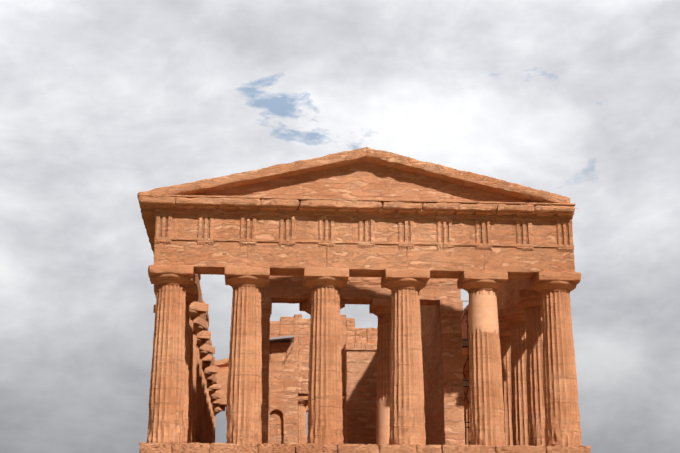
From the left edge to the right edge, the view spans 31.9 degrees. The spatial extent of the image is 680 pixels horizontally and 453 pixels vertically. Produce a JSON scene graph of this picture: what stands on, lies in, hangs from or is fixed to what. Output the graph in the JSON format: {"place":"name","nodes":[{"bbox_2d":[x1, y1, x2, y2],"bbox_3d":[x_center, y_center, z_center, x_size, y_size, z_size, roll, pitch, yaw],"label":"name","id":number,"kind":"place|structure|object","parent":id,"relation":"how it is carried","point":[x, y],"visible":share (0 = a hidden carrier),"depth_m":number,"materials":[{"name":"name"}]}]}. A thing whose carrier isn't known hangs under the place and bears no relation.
{"place":"outdoors","nodes":[
{"label":"outdoors","id":0,"kind":"place"},
{"bbox_2d":[0,0,679,452],"label":"sky","id":1,"kind":"structure","parent":0,"point":[104,103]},
{"bbox_2d":[139,442,590,452],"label":"crepidoma steps","id":2,"kind":"structure","parent":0,"point":[159,447],"depth_m":44.17,"materials":[{"name":"stone"}]},
{"bbox_2d":[147,265,194,443],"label":"column","id":3,"kind":"structure","parent":2,"relation":"on","point":[167,387],"depth_m":45.13,"materials":[{"name":"stone"}]},
{"bbox_2d":[154,207,574,279],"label":"entablature","id":4,"kind":"structure","parent":3,"relation":"on","point":[216,241],"depth_m":46.79,"materials":[{"name":"stone"}]},
{"bbox_2d":[138,194,575,216],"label":"cornice","id":5,"kind":"structure","parent":4,"relation":"on","point":[360,205],"depth_m":46.69,"materials":[{"name":"stone"}]},
{"bbox_2d":[137,147,578,208],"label":"pediment","id":6,"kind":"structure","parent":5,"relation":"on","point":[365,173],"depth_m":47.32,"materials":[{"name":"stone"}]},
{"bbox_2d":[154,283,198,442],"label":"column","id":7,"kind":"structure","parent":2,"relation":"on","point":[192,294],"depth_m":48.45,"materials":[{"name":"stone"}]},
{"bbox_2d":[141,208,215,376],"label":"entablature","id":8,"kind":"structure","parent":7,"relation":"on","point":[149,217],"depth_m":50.23,"materials":[{"name":"stone"}]},
{"bbox_2d":[153,302,208,442],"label":"column","id":9,"kind":"structure","parent":2,"relation":"on","point":[196,309],"depth_m":51.56,"materials":[{"name":"stone"}]},
{"bbox_2d":[192,317,208,442],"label":"column","id":10,"kind":"structure","parent":2,"relation":"on","point":[200,324],"depth_m":54.48,"materials":[{"name":"stone"}]},
{"bbox_2d":[196,331,210,441],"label":"column","id":11,"kind":"structure","parent":2,"relation":"on","point":[203,337],"depth_m":57.64,"materials":[{"name":"stone"}]},
{"bbox_2d":[198,344,214,442],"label":"column","id":12,"kind":"structure","parent":2,"relation":"on","point":[205,350],"depth_m":60.67,"materials":[{"name":"stone"}]},
{"bbox_2d":[202,354,211,442],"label":"column","id":13,"kind":"structure","parent":2,"relation":"on","point":[206,361],"depth_m":63.63,"materials":[{"name":"stone"}]},
{"bbox_2d":[204,366,218,442],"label":"column","id":14,"kind":"structure","parent":2,"relation":"on","point":[209,371],"depth_m":66.85,"materials":[{"name":"stone"}]},
{"bbox_2d":[206,374,216,442],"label":"column","id":15,"kind":"structure","parent":2,"relation":"on","point":[211,380],"depth_m":69.82,"materials":[{"name":"stone"}]},
{"bbox_2d":[208,383,220,443],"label":"column","id":16,"kind":"structure","parent":2,"relation":"on","point":[213,388],"depth_m":72.91,"materials":[{"name":"stone"}]},
{"bbox_2d":[210,391,221,443],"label":"column","id":17,"kind":"structure","parent":2,"relation":"on","point":[215,396],"depth_m":75.95,"materials":[{"name":"stone"}]},
{"bbox_2d":[212,399,220,442],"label":"column","id":18,"kind":"structure","parent":2,"relation":"on","point":[216,403],"depth_m":78.76,"materials":[{"name":"stone"}]},
{"bbox_2d":[214,405,224,442],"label":"column","id":19,"kind":"structure","parent":2,"relation":"on","point":[219,409],"depth_m":81.84,"materials":[{"name":"stone"}]},
{"bbox_2d":[224,266,269,443],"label":"column","id":20,"kind":"structure","parent":2,"relation":"on","point":[244,386],"depth_m":45.33,"materials":[{"name":"stone"}]},
{"bbox_2d":[303,267,348,443],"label":"column","id":21,"kind":"structure","parent":2,"relation":"on","point":[325,285],"depth_m":45.52,"materials":[{"name":"stone"}]},
{"bbox_2d":[261,276,464,444],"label":"cella walls","id":22,"kind":"structure","parent":2,"relation":"on","point":[285,374],"depth_m":55.04,"materials":[{"name":"stone"}]},
{"bbox_2d":[270,335,294,350],"bbox_3d":[-3.021,5.947,60.098,1.422,0.656,1.650,1,-17,-4],"label":"modern canopy","id":23,"kind":"object","parent":22,"relation":"on","point":[284,339],"visible":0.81,"depth_m":59.76,"materials":[{"name":"silver metal"}]},
{"bbox_2d":[298,396,307,443],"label":"column","id":24,"kind":"structure","parent":22,"relation":"on","point":[302,405],"depth_m":77.11,"materials":[{"name":"stone"}]},
{"bbox_2d":[299,297,344,314],"bbox_3d":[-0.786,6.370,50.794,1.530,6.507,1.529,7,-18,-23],"label":"column capital","id":25,"kind":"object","parent":22,"relation":"on","point":[305,306],"depth_m":51.31,"materials":[{"name":"stone"}]},
{"bbox_2d":[342,397,343,442],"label":"column","id":26,"kind":"structure","parent":22,"relation":"on","point":[343,416],"depth_m":77.20,"materials":[{"name":"stone"}]},
{"bbox_2d":[369,298,390,445],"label":"column","id":27,"kind":"structure","parent":22,"relation":"on","point":[380,308],"depth_m":50.73,"materials":[{"name":"stone"}]},
{"bbox_2d":[381,268,429,444],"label":"column","id":28,"kind":"structure","parent":2,"relation":"on","point":[407,413],"depth_m":45.73,"materials":[{"name":"stone"}]},
{"bbox_2d":[462,348,467,356],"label":"flank column","id":29,"kind":"structure","parent":2,"relation":"on","point":[465,352],"depth_m":61.97,"materials":[{"name":"stone"}]},
{"bbox_2d":[463,357,469,444],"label":"column","id":30,"kind":"structure","parent":2,"relation":"on","point":[466,419],"depth_m":64.30,"materials":[{"name":"stone"}]},
{"bbox_2d":[457,270,507,445],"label":"column","id":31,"kind":"structure","parent":2,"relation":"on","point":[486,402],"depth_m":45.95,"materials":[{"name":"stone"}]},
{"bbox_2d":[498,321,512,444],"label":"column","id":32,"kind":"structure","parent":2,"relation":"on","point":[505,337],"depth_m":55.12,"materials":[{"name":"stone"}]},
{"bbox_2d":[498,306,528,445],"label":"column","id":33,"kind":"structure","parent":2,"relation":"on","point":[514,317],"depth_m":52.10,"materials":[{"name":"stone"}]},
{"bbox_2d":[515,289,544,445],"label":"column","id":34,"kind":"structure","parent":2,"relation":"on","point":[528,301],"depth_m":49.09,"materials":[{"name":"stone"}]},
{"bbox_2d":[461,279,528,356],"bbox_3d":[7.483,6.065,65.808,1.603,2.738,36.676,1,-17,-4],"label":"entablature flank","id":35,"kind":"object","parent":34,"relation":"on","point":[507,292],"visible":0.06,"depth_m":54.08,"materials":[{"name":"stone"}]},
{"bbox_2d":[529,271,581,445],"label":"column","id":36,"kind":"structure","parent":2,"relation":"on","point":[561,406],"depth_m":46.15,"materials":[{"name":"stone"}]},
{"bbox_2d":[462,338,468,385],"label":"scaffold planks","id":37,"kind":"object","parent":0,"point":[465,344],"visible":0.21,"depth_m":58.52,"materials":[{"name":"brown wood"}]},
{"bbox_2d":[461,301,470,444],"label":"scaffold tower","id":38,"kind":"structure","parent":0,"point":[466,361],"depth_m":59.15,"materials":[{"name":"brown metal"}]},
{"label":"flanking column","id":39,"kind":"object","parent":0,"visible":0},
{"bbox_2d":[216,370,227,406],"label":"entablature","id":40,"kind":"structure","parent":39,"relation":"on","point":[222,377],"depth_m":82.12,"materials":[{"name":"stone"}]},
{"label":"cornice","id":41,"kind":"object","parent":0,"visible":0},
{"bbox_2d":[215,358,228,367],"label":"pediment","id":42,"kind":"structure","parent":41,"relation":"on","point":[222,363],"depth_m":83.49,"materials":[{"name":"stone"}]}
]}

